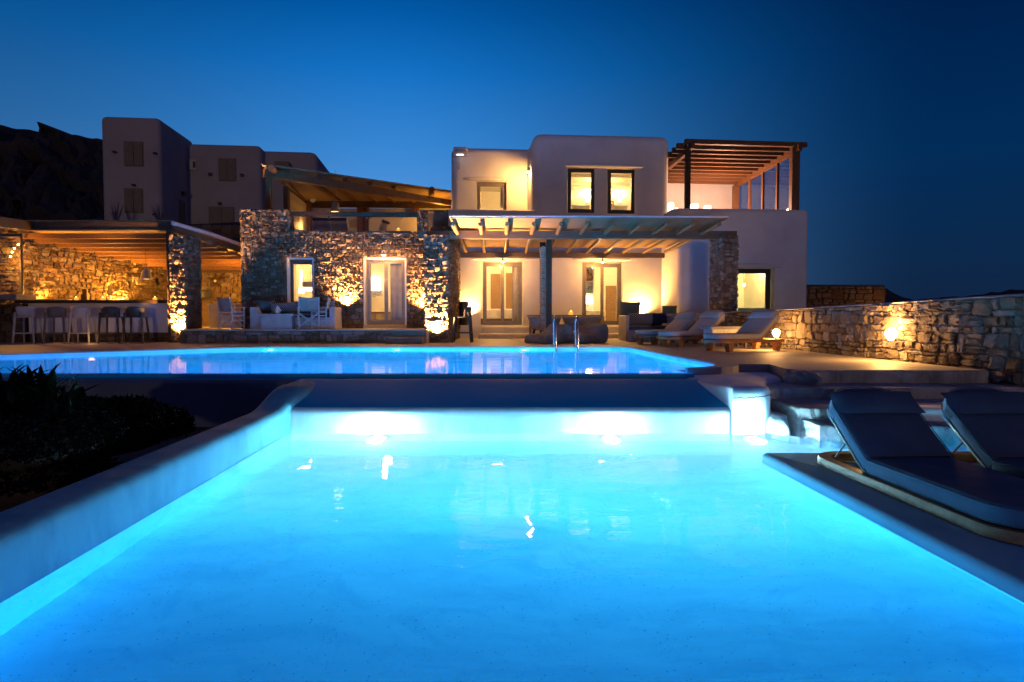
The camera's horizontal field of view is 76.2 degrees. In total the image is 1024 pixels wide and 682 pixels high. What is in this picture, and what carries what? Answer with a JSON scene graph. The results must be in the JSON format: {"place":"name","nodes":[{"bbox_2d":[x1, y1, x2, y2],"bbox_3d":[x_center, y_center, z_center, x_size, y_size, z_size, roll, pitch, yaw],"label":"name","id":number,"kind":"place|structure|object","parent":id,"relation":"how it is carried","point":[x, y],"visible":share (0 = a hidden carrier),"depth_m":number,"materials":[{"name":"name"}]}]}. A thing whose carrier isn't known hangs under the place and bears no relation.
{"place":"outdoors","nodes":[
{"label":"outdoors","id":0,"kind":"place"},
{"bbox_2d":[0,122,103,219],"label":"rocky hill","id":1,"kind":"structure","parent":0,"point":[47,172],"depth_m":91.29,"materials":[{"name":"stone"}]},
{"bbox_2d":[0,427,213,511],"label":"garden bed","id":2,"kind":"object","parent":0,"point":[125,458],"visible":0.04,"depth_m":7.77,"materials":[{"name":"soil"}]},
{"bbox_2d":[86,394,195,455],"bbox_3d":[-4.056,0.815,6.326,1.836,0.592,1.713,0,2,0],"label":"bush","id":3,"kind":"object","parent":2,"relation":"on","point":[155,422],"visible":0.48,"depth_m":6.17,"materials":[{"name":"green plant"}]},
{"bbox_2d":[3,379,297,426],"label":"pool wall","id":4,"kind":"structure","parent":2,"relation":"on","point":[212,402],"depth_m":9.05,"materials":[{"name":"paint"}]},
{"bbox_3d":[-3.696,0.952,4.936,1.306,0.594,1.117,0,2,0],"label":"bush","id":5,"kind":"object","parent":2,"relation":"on","visible":0},
{"bbox_2d":[0,364,49,415],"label":"succulent","id":6,"kind":"object","parent":5,"relation":"on","point":[6,389],"visible":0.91,"depth_m":4.61,"materials":[{"name":"green plant"}]},
{"bbox_2d":[0,363,69,413],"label":"succulent","id":7,"kind":"object","parent":5,"relation":"on","point":[25,378],"visible":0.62,"depth_m":4.67,"materials":[{"name":"green plant"}]},
{"bbox_2d":[25,368,102,425],"bbox_3d":[-3.297,0.526,4.767,0.562,0.686,0.369,-2,3,-38],"label":"succulent","id":8,"kind":"object","parent":5,"relation":"on","point":[52,392],"visible":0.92,"depth_m":4.70,"materials":[{"name":"green plant"}]},
{"bbox_2d":[0,382,132,476],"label":"bush","id":9,"kind":"object","parent":5,"relation":"on","point":[36,439],"visible":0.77,"depth_m":4.66,"materials":[{"name":"green plant"}]},
{"bbox_2d":[188,222,240,241],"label":"hillside","id":10,"kind":"structure","parent":0,"point":[232,224],"depth_m":35.62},
{"bbox_2d":[102,117,191,223],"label":"neighbour house","id":11,"kind":"structure","parent":10,"relation":"on","point":[144,165],"depth_m":39.87,"materials":[{"name":"paint"}]},
{"bbox_2d":[124,141,143,166],"bbox_3d":[-23.035,-11.397,39.772,1.143,1.509,0.140,0,2,-6],"label":"shuttered window","id":12,"kind":"structure","parent":11,"relation":"in","point":[133,150],"depth_m":39.72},
{"bbox_2d":[124,188,143,212],"bbox_3d":[-23.096,-8.570,39.876,1.096,1.499,0.140,0,2,-6],"label":"shuttered window","id":13,"kind":"structure","parent":11,"relation":"in","point":[133,197],"depth_m":39.83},
{"bbox_2d":[185,224,240,238],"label":"retaining wall","id":14,"kind":"structure","parent":10,"relation":"on","point":[229,231],"depth_m":34.09,"materials":[{"name":"stone"}]},
{"bbox_2d":[187,144,329,223],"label":"neighbour house","id":15,"kind":"structure","parent":10,"relation":"on","point":[226,183],"depth_m":44.52,"materials":[{"name":"paint"}]},
{"bbox_2d":[209,206,234,222],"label":"shuttered window","id":16,"kind":"structure","parent":15,"relation":"in","point":[216,214],"depth_m":44.47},
{"bbox_2d":[218,158,236,180],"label":"shuttered window","id":17,"kind":"structure","parent":15,"relation":"in","point":[226,166],"depth_m":44.41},
{"bbox_2d":[806,285,885,307],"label":"stone outbuilding","id":18,"kind":"structure","parent":10,"relation":"on","point":[825,295],"depth_m":29.99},
{"bbox_2d":[202,327,240,327],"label":"kitchen terrace","id":19,"kind":"structure","parent":0,"point":[221,327],"depth_m":21.13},
{"bbox_2d":[165,273,241,303],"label":"kitchen wall","id":20,"kind":"structure","parent":19,"relation":"on","point":[228,281],"depth_m":23.96,"materials":[{"name":"stone"}]},
{"bbox_2d":[200,328,429,342],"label":"raised terrace","id":21,"kind":"structure","parent":0,"point":[427,335],"depth_m":19.43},
{"bbox_2d":[201,298,216,326],"bbox_3d":[-10.597,-1.000,22.903,0.712,0.974,0.750,0,2,0],"label":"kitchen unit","id":22,"kind":"object","parent":21,"relation":"on","point":[205,320],"visible":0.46,"depth_m":22.58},
{"bbox_2d":[208,303,241,326],"bbox_3d":[-9.318,-0.835,21.267,0.901,0.773,0.633,0,2,0],"label":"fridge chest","id":23,"kind":"object","parent":21,"relation":"on","point":[213,313],"visible":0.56,"depth_m":20.99,"materials":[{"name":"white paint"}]},
{"bbox_2d":[216,297,245,328],"bbox_3d":[-8.056,-0.804,18.703,0.600,0.912,0.550,1,3,30],"label":"director chair","id":24,"kind":"object","parent":21,"relation":"on","point":[224,304],"visible":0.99,"depth_m":18.59,"materials":[{"name":"white paint"}]},
{"bbox_2d":[257,314,296,328],"bbox_3d":[-6.654,-0.556,18.527,1.024,0.430,0.370,0,2,0],"label":"coffee table","id":25,"kind":"object","parent":21,"relation":"on","point":[277,321],"visible":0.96,"depth_m":18.38,"materials":[{"name":"white paint"}]},
{"bbox_2d":[250,307,341,328],"bbox_3d":[-6.291,-0.673,19.098,2.425,0.620,0.780,0,2,0],"label":"terrace sofa","id":26,"kind":"object","parent":21,"relation":"on","point":[334,317],"visible":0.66,"depth_m":18.74,"materials":[{"name":"white paint"}]},
{"bbox_2d":[256,299,274,312],"bbox_3d":[-7.161,-1.002,18.977,0.520,0.420,0.163,-1,17,-25],"label":"cushion","id":27,"kind":"object","parent":26,"relation":"on","point":[264,306],"visible":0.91,"depth_m":18.91,"materials":[{"name":"grey fabric"}]},
{"bbox_2d":[271,302,295,312],"bbox_3d":[-6.656,-0.962,19.043,0.780,0.340,0.155,-4,21,-6],"label":"cushion","id":28,"kind":"object","parent":26,"relation":"on","point":[288,307],"visible":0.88,"depth_m":18.98,"materials":[{"name":"fabric"}]},
{"bbox_2d":[297,297,319,328],"bbox_3d":[-5.782,-0.798,18.550,0.600,0.912,0.550,-1,2,-22],"label":"director chair","id":29,"kind":"object","parent":21,"relation":"on","point":[308,304],"visible":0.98,"depth_m":18.36,"materials":[{"name":"fabric"}]},
{"bbox_2d":[240,208,448,328],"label":"stone wing","id":30,"kind":"structure","parent":21,"relation":"on","point":[279,253],"depth_m":19.47,"materials":[{"name":"stone"}]},
{"bbox_2d":[290,260,312,302],"bbox_3d":[-6.289,-1.752,19.656,0.814,1.406,0.087,0,2,-5],"label":"window","id":31,"kind":"structure","parent":30,"relation":"in","point":[303,262],"depth_m":19.60,"materials":[{"name":"grey wood"}]},
{"bbox_2d":[312,218,330,230],"bbox_3d":[-6.378,-3.573,22.102,0.652,1.092,0.750,0,2,-4],"label":"armchair","id":32,"kind":"object","parent":30,"relation":"on","point":[321,224],"visible":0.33,"depth_m":21.81,"materials":[{"name":"fabric"}]},
{"bbox_2d":[330,218,348,231],"bbox_3d":[-5.765,-3.573,22.102,0.652,1.092,0.750,0,2,4],"label":"armchair","id":33,"kind":"object","parent":30,"relation":"on","point":[339,224],"visible":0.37,"depth_m":21.81,"materials":[{"name":"fabric"}]},
{"bbox_2d":[290,211,416,219],"bbox_3d":[-4.801,-3.557,19.593,3.903,0.634,0.140,0,2,-5],"label":"glass railing","id":34,"kind":"object","parent":30,"relation":"on","point":[356,214],"visible":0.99,"depth_m":19.55,"materials":[{"name":"glass"}]},
{"bbox_2d":[261,163,451,230],"bbox_3d":[-5.291,-4.250,22.944,6.003,2.716,7.018,0,2,0],"label":"pergola","id":35,"kind":"object","parent":30,"relation":"on","point":[326,190],"visible":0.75,"depth_m":23.47,"materials":[{"name":"wood"}]},
{"bbox_2d":[290,191,451,230],"bbox_3d":[-5.346,-3.610,24.495,5.796,3.366,4.044,0,2,0],"label":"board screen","id":36,"kind":"object","parent":30,"relation":"on","point":[297,204],"visible":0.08,"depth_m":26.41,"materials":[{"name":"paint"}]},
{"bbox_2d":[367,308,404,324],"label":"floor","id":37,"kind":"structure","parent":30,"relation":"in","point":[378,313],"depth_m":22.60,"materials":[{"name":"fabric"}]},
{"bbox_2d":[367,260,404,323],"bbox_3d":[-3.816,-1.502,19.834,1.159,1.973,0.087,0,2,-5],"label":"door","id":38,"kind":"structure","parent":30,"relation":"in","point":[369,262],"depth_m":19.79,"materials":[{"name":"grey wood"}]},
{"bbox_2d":[369,217,416,231],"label":"terrace bench wall","id":39,"kind":"structure","parent":30,"relation":"on","point":[406,224],"depth_m":25.84,"materials":[{"name":"white paint"}]},
{"bbox_2d":[390,264,401,319],"bbox_3d":[-3.521,-1.524,20.090,0.439,1.923,0.074,0,2,-5],"label":"curtain","id":40,"kind":"object","parent":30,"relation":"hanging from","point":[396,290],"visible":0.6,"depth_m":20.08,"materials":[{"name":"fabric"}]},
{"bbox_2d":[0,349,705,373],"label":"pool water","id":41,"kind":"structure","parent":0,"point":[483,361],"depth_m":11.75,"materials":[{"name":"liquid"}]},
{"bbox_2d":[0,338,983,380],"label":"pool deck","id":42,"kind":"structure","parent":0,"point":[778,363],"depth_m":14.49,"materials":[{"name":"stone"}]},
{"bbox_2d":[0,229,26,303],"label":"bar end wall","id":43,"kind":"structure","parent":42,"relation":"on","point":[10,275],"depth_m":19.30,"materials":[{"name":"stone"}]},
{"bbox_2d":[0,294,36,341],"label":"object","id":44,"kind":"structure","parent":42,"relation":"on","point":[7,311],"depth_m":18.84,"materials":[{"name":"stone"}]},
{"bbox_2d":[0,233,23,293],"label":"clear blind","id":45,"kind":"object","parent":44,"relation":"on","point":[20,235],"visible":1,"depth_m":18.31,"materials":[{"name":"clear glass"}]},
{"bbox_2d":[12,306,42,342],"bbox_3d":[-13.650,-0.457,18.424,0.580,1.030,0.586,0,2,-10],"label":"bar stool","id":46,"kind":"object","parent":42,"relation":"on","point":[23,312],"visible":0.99,"depth_m":18.22,"materials":[{"name":"white paint"}]},
{"bbox_2d":[42,306,73,342],"bbox_3d":[-12.796,-0.457,18.424,0.580,1.030,0.586,0,2,-10],"label":"bar stool","id":47,"kind":"object","parent":42,"relation":"on","point":[53,312],"visible":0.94,"depth_m":18.21,"materials":[{"name":"beige plastic"}]},
{"bbox_2d":[67,306,96,342],"bbox_3d":[-12.113,-0.457,18.424,0.581,1.030,0.586,0,2,-10],"label":"bar stool","id":48,"kind":"object","parent":42,"relation":"on","point":[77,312],"visible":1,"depth_m":18.22,"materials":[{"name":"white paint"}]},
{"bbox_2d":[15,232,166,303],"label":"bar side wall","id":49,"kind":"structure","parent":42,"relation":"on","point":[51,272],"depth_m":21.08,"materials":[{"name":"stone"}]},
{"bbox_2d":[15,300,167,341],"bbox_3d":[-12.137,-0.587,19.292,4.406,1.228,0.900,0,2,0],"label":"bar counter","id":50,"kind":"object","parent":42,"relation":"on","point":[156,312],"visible":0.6,"depth_m":19.04,"materials":[{"name":"white paint"}]},
{"bbox_2d":[97,306,126,342],"bbox_3d":[-11.284,-0.457,18.424,0.581,1.030,0.586,0,2,-10],"label":"bar stool","id":51,"kind":"object","parent":42,"relation":"on","point":[106,312],"visible":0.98,"depth_m":18.21,"materials":[{"name":"grey plastic"}]},
{"bbox_2d":[0,217,240,342],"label":"bar pergola","id":52,"kind":"object","parent":42,"relation":"on","point":[131,240],"visible":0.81,"depth_m":19.74,"materials":[{"name":"wood"}]},
{"bbox_2d":[122,306,150,342],"bbox_3d":[-10.601,-0.457,18.424,0.581,1.030,0.586,0,2,-10],"label":"bar stool","id":53,"kind":"object","parent":42,"relation":"on","point":[130,312],"visible":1,"depth_m":18.22,"materials":[{"name":"grey plastic"}]},
{"bbox_2d":[168,234,202,342],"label":"stone pillar","id":54,"kind":"structure","parent":42,"relation":"on","point":[184,264],"depth_m":18.65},
{"bbox_2d":[178,329,426,343],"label":"terrace wall","id":55,"kind":"structure","parent":42,"relation":"on","point":[402,336],"depth_m":18.16,"materials":[{"name":"stone"}]},
{"bbox_2d":[2,374,694,378],"bbox_3d":[-6.680,1.204,9.465,18.640,1.449,0.420,0,2,0],"label":"pool rim","id":56,"kind":"object","parent":42,"relation":"on","point":[377,376],"visible":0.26,"depth_m":9.45,"materials":[{"name":"paint"}]},
{"bbox_2d":[294,379,727,406],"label":"weir slope","id":57,"kind":"structure","parent":56,"relation":"attached to","point":[509,393],"depth_m":8.35,"materials":[{"name":"paint"}]},
{"bbox_2d":[0,347,713,371],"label":"pool lining","id":58,"kind":"object","parent":42,"relation":"in","point":[194,350],"visible":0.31,"depth_m":15.54,"materials":[{"name":"tile"}]},
{"bbox_2d":[423,234,452,342],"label":"stone pillar","id":59,"kind":"structure","parent":42,"relation":"on","point":[438,299],"depth_m":18.50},
{"bbox_2d":[418,215,736,257],"bbox_3d":[1.881,-3.068,19.882,9.086,0.665,5.585,0,2,0],"label":"terrace pergola","id":60,"kind":"object","parent":59,"relation":"on","point":[609,233],"visible":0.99,"depth_m":18.59,"materials":[{"name":"wood"}]},
{"bbox_2d":[429,226,460,340],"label":"wing wall","id":61,"kind":"structure","parent":42,"relation":"on","point":[456,274],"depth_m":20.57,"materials":[{"name":"stone"}]},
{"bbox_2d":[451,307,473,342],"bbox_3d":[-1.421,-0.470,18.746,0.586,1.030,0.581,0,2,2],"label":"bar stool","id":62,"kind":"object","parent":42,"relation":"on","point":[467,312],"visible":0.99,"depth_m":18.52,"materials":[{"name":"wood"}]},
{"bbox_2d":[458,301,467,324],"bbox_3d":[-1.627,-0.931,21.880,0.340,0.800,0.340,0,2,0],"label":"waste bin","id":63,"kind":"object","parent":42,"relation":"on","point":[463,305],"visible":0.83,"depth_m":21.74,"materials":[{"name":"black metal"}]},
{"bbox_2d":[528,317,560,333],"bbox_3d":[1.003,-0.376,20.079,1.048,0.742,0.797,0,2,0],"label":"tub chair","id":64,"kind":"object","parent":42,"relation":"on","point":[535,323],"visible":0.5,"depth_m":19.81,"materials":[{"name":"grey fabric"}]},
{"bbox_2d":[540,239,551,332],"bbox_3d":[1.009,-1.512,19.656,0.327,3.036,0.920,0,2,0],"label":"pergola post","id":65,"kind":"object","parent":42,"relation":"on","point":[546,281],"visible":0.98,"depth_m":19.26,"materials":[{"name":"wood"}]},
{"bbox_2d":[524,323,572,343],"bbox_3d":[1.007,-0.216,18.358,1.070,0.549,0.981,-2,3,-42],"label":"bean bag","id":66,"kind":"object","parent":42,"relation":"on","point":[564,332],"visible":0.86,"depth_m":18.18,"materials":[{"name":"fabric"}]},
{"bbox_2d":[553,316,578,349],"bbox_3d":[1.332,0.201,16.348,0.668,1.673,0.335,0,2,0],"label":"pool ladder","id":67,"kind":"object","parent":42,"relation":"attached to","point":[555,331],"visible":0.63,"depth_m":16.20,"materials":[{"name":"metal"}]},
{"bbox_2d":[562,317,601,329],"bbox_3d":[2.149,-0.378,20.101,1.243,0.744,0.895,0,2,0],"label":"table","id":68,"kind":"object","parent":42,"relation":"on","point":[583,320],"visible":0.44,"depth_m":19.77,"materials":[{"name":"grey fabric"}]},
{"bbox_2d":[567,323,607,343],"bbox_3d":[2.027,-0.225,18.508,1.070,0.554,0.981,-2,3,-44],"label":"bean bag","id":69,"kind":"object","parent":42,"relation":"on","point":[593,333],"visible":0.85,"depth_m":18.38,"materials":[{"name":"fabric"}]},
{"bbox_2d":[448,134,807,338],"bbox_3d":[3.523,-2.923,25.176,12.458,8.663,8.195,0,2,0],"label":"white villa","id":70,"kind":"object","parent":42,"relation":"on","point":[563,175],"visible":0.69,"depth_m":22.62,"materials":[{"name":"paint"}]},
{"bbox_2d":[477,183,505,209],"bbox_3d":[-0.765,-5.271,24.433,1.106,1.276,0.087,0,2,-5],"label":"window","id":71,"kind":"structure","parent":70,"relation":"in","point":[479,185],"depth_m":24.38,"materials":[{"name":"beige wood"}]},
{"bbox_2d":[491,274,500,308],"bbox_3d":[-0.670,-1.735,26.884,0.412,2.046,0.060,0,2,-5],"label":"door","id":72,"kind":"structure","parent":70,"relation":"attached to","point":[495,291],"depth_m":26.86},
{"bbox_2d":[491,274,500,308],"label":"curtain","id":73,"kind":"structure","parent":72,"relation":"in","point":[495,286],"depth_m":26.86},
{"bbox_2d":[481,309,511,324],"bbox_3d":[-0.603,-0.926,24.892,1.367,0.586,1.600,0,2,-5],"label":"bed","id":74,"kind":"object","parent":70,"relation":"in","point":[493,314],"visible":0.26,"depth_m":24.11,"materials":[{"name":"fabric"}]},
{"bbox_2d":[483,262,521,324],"bbox_3d":[-0.331,-1.642,22.674,1.361,2.166,0.087,0,2,-5],"label":"door","id":75,"kind":"structure","parent":70,"relation":"in","point":[485,264],"depth_m":22.64,"materials":[{"name":"grey wood"}]},
{"bbox_2d":[506,273,511,308],"bbox_3d":[-0.078,-1.753,26.882,0.342,2.081,0.060,0,2,-5],"label":"door","id":76,"kind":"structure","parent":70,"relation":"attached to","point":[508,290],"depth_m":26.86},
{"bbox_2d":[506,273,511,308],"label":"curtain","id":77,"kind":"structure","parent":76,"relation":"in","point":[508,275],"depth_m":26.86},
{"bbox_2d":[512,267,517,320],"bbox_3d":[0.123,-1.672,22.933,0.247,2.090,0.074,0,2,-5],"label":"curtain","id":78,"kind":"object","parent":70,"relation":"hanging from","point":[514,293],"visible":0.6,"depth_m":22.93,"materials":[{"name":"fabric"}]},
{"bbox_2d":[567,169,593,212],"bbox_3d":[2.396,-5.224,22.712,0.941,1.530,0.087,0,2,-5],"label":"window","id":79,"kind":"structure","parent":70,"relation":"in","point":[569,210],"depth_m":22.68,"materials":[{"name":"black wood"}]},
{"bbox_2d":[586,267,593,309],"bbox_3d":[2.761,-1.909,24.925,0.684,2.547,0.420,0,2,-5],"label":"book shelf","id":80,"kind":"object","parent":70,"relation":"attached to","point":[590,283],"visible":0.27,"depth_m":24.85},
{"bbox_2d":[582,263,620,324],"bbox_3d":[3.159,-1.648,22.967,1.394,2.163,0.087,0,2,-5],"label":"door","id":81,"kind":"structure","parent":70,"relation":"in","point":[618,265],"depth_m":22.92,"materials":[{"name":"grey wood"}]},
{"bbox_2d":[605,286,615,320],"bbox_3d":[4.128,-1.519,27.295,0.433,1.582,0.060,0,2,-5],"label":"door","id":82,"kind":"structure","parent":70,"relation":"attached to","point":[610,307],"depth_m":27.28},
{"bbox_2d":[607,169,633,213],"bbox_3d":[3.808,-5.221,22.831,0.954,1.538,0.087,0,2,-5],"label":"window","id":83,"kind":"structure","parent":70,"relation":"in","point":[609,171],"depth_m":22.80,"materials":[{"name":"black wood"}]},
{"bbox_2d":[668,139,807,209],"bbox_3d":[7.514,-5.122,23.918,4.599,3.202,5.223,0,2,0],"label":"roof pergola","id":84,"kind":"object","parent":70,"relation":"on","point":[736,164],"visible":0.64,"depth_m":22.54,"materials":[{"name":"wood"}]},
{"bbox_2d":[738,269,770,309],"bbox_3d":[7.587,-1.263,21.577,1.930,2.227,0.087,0,2,-5],"label":"window","id":85,"kind":"structure","parent":70,"relation":"in","point":[767,272],"depth_m":21.59,"materials":[{"name":"black wood"}]},
{"bbox_2d":[748,164,778,209],"bbox_3d":[9.276,-4.934,24.252,0.080,2.802,3.847,0,2,-5],"label":"pergola post","id":86,"kind":"object","parent":70,"relation":"on","point":[763,190],"visible":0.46,"depth_m":24.10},
{"bbox_2d":[619,315,665,340],"bbox_3d":[4.217,-0.405,20.210,1.608,0.780,1.420,0,2,0],"label":"corner sofa","id":87,"kind":"object","parent":42,"relation":"on","point":[626,332],"visible":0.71,"depth_m":19.55,"materials":[{"name":"beige concrete"}]},
{"bbox_2d":[620,301,640,314],"bbox_3d":[3.796,-0.996,20.980,0.680,0.550,0.204,0,12,-8],"label":"throw cushion","id":88,"kind":"object","parent":87,"relation":"on","point":[629,307],"visible":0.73,"depth_m":20.89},
{"bbox_2d":[628,313,652,325],"bbox_3d":[4.047,-0.678,20.439,0.850,0.420,0.178,0,16,0],"label":"cushion","id":89,"kind":"object","parent":87,"relation":"on","point":[640,318],"visible":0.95,"depth_m":20.37,"materials":[{"name":"fabric"}]},
{"bbox_2d":[652,313,666,325],"bbox_3d":[4.722,-0.676,20.389,0.720,0.420,0.174,0,16,-3],"label":"cushion","id":90,"kind":"object","parent":87,"relation":"on","point":[659,318],"visible":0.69,"depth_m":20.31,"materials":[{"name":"blue fabric"}]},
{"bbox_2d":[634,311,698,344],"bbox_3d":[4.280,-0.371,17.899,2.050,0.905,0.780,-1,3,-27],"label":"sun lounger","id":91,"kind":"object","parent":42,"relation":"on","point":[684,321],"visible":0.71,"depth_m":17.82,"materials":[{"name":"fabric"}]},
{"bbox_2d":[656,310,724,346],"bbox_3d":[4.600,-0.329,16.550,2.050,0.927,0.780,-1,3,-27],"label":"sun lounger","id":92,"kind":"object","parent":42,"relation":"on","point":[712,318],"visible":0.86,"depth_m":16.43,"materials":[{"name":"grey wood"}]},
{"bbox_2d":[698,326,746,347],"bbox_3d":[5.150,-0.099,15.758,1.150,0.520,0.550,-1,2,-15],"label":"sun lounger","id":93,"kind":"object","parent":42,"relation":"on","point":[721,329],"visible":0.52,"depth_m":15.52,"materials":[{"name":"grey fabric"}]},
{"bbox_2d":[708,235,738,311],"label":"stone pillar","id":94,"kind":"structure","parent":42,"relation":"on","point":[723,275],"depth_m":18.58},
{"bbox_2d":[701,309,783,351],"bbox_3d":[5.120,-0.246,14.451,2.050,0.927,0.780,-1,3,-27],"label":"sun lounger","id":95,"kind":"object","parent":42,"relation":"on","point":[756,328],"visible":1,"depth_m":14.34,"materials":[{"name":"fabric"}]},
{"bbox_2d":[689,294,1023,386],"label":"boundary wall","id":96,"kind":"structure","parent":42,"relation":"on","point":[985,333],"depth_m":10.58,"materials":[{"name":"stone"}]},
{"bbox_2d":[0,433,1023,681],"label":"pool water","id":97,"kind":"structure","parent":0,"point":[442,559],"depth_m":3.45,"materials":[{"name":"liquid"}]},
{"bbox_2d":[0,0,1023,299],"label":"sky","id":98,"kind":"structure","parent":0,"point":[909,114],"materials":[{"name":"blue"}]},
{"bbox_2d":[885,288,1023,302],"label":"ridge","id":99,"kind":"structure","parent":0,"point":[890,296],"depth_m":88.07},
{"label":"lower pool floor","id":100,"kind":"structure","parent":0,"visible":0},
{"bbox_2d":[0,381,314,601],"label":"pool wall","id":101,"kind":"structure","parent":100,"relation":"on","point":[44,535],"depth_m":4.31,"materials":[{"name":"paint"}]},
{"bbox_2d":[291,407,730,433],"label":"pool wall","id":102,"kind":"structure","parent":100,"relation":"on","point":[510,420],"depth_m":7.74,"materials":[{"name":"paint"}]},
{"bbox_2d":[687,372,790,435],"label":"plaster buttress","id":103,"kind":"structure","parent":100,"relation":"on","point":[744,397],"depth_m":7.77,"materials":[{"name":"white paint"}]},
{"bbox_2d":[770,399,943,436],"bbox_3d":[5.150,1.378,8.267,3.500,1.197,1.188,0,2,0],"label":"step tread","id":104,"kind":"object","parent":100,"relation":"on","point":[795,411],"visible":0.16,"depth_m":8.02,"materials":[{"name":"stone"}]},
{"bbox_2d":[766,381,1023,399],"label":"step tread","id":105,"kind":"object","parent":104,"relation":"on","point":[780,390],"visible":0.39,"depth_m":8.64,"materials":[{"name":"stone"}]},
{"bbox_2d":[782,371,822,384],"bbox_3d":[4.121,0.611,9.281,0.524,0.351,0.675,0,2,0],"label":"rock","id":106,"kind":"object","parent":105,"relation":"on","point":[802,378],"visible":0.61,"depth_m":9.05,"materials":[{"name":"stone"}]},
{"bbox_2d":[790,370,991,382],"bbox_3d":[5.505,1.177,9.350,2.991,1.512,0.248,0,2,0],"label":"step edge","id":107,"kind":"object","parent":105,"relation":"on","point":[889,376],"visible":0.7,"depth_m":9.25,"materials":[{"name":"stone"}]},
{"bbox_2d":[800,419,960,441],"bbox_3d":[4.820,1.468,7.593,2.760,1.070,0.741,0,2,0],"label":"step tread","id":108,"kind":"object","parent":100,"relation":"on","point":[822,429],"visible":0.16,"depth_m":7.30,"materials":[{"name":"stone"}]},
{"bbox_2d":[919,405,944,420],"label":"basin wall","id":109,"kind":"structure","parent":100,"relation":"on","point":[933,413],"depth_m":7.61,"materials":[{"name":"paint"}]},
{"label":"platform base","id":110,"kind":"structure","parent":100,"relation":"on","visible":0},
{"bbox_2d":[762,453,1023,601],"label":"lounger platform","id":111,"kind":"structure","parent":110,"relation":"on","point":[997,563],"depth_m":4.13,"materials":[{"name":"paint"}]},
{"bbox_2d":[818,387,1023,545],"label":"sun lounger","id":112,"kind":"object","parent":111,"relation":"on","point":[895,446],"visible":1,"depth_m":4.93,"materials":[{"name":"fabric"}]},
{"bbox_2d":[940,387,1023,478],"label":"sun lounger","id":113,"kind":"object","parent":111,"relation":"on","point":[987,426],"visible":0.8,"depth_m":5.39,"materials":[{"name":"fabric"}]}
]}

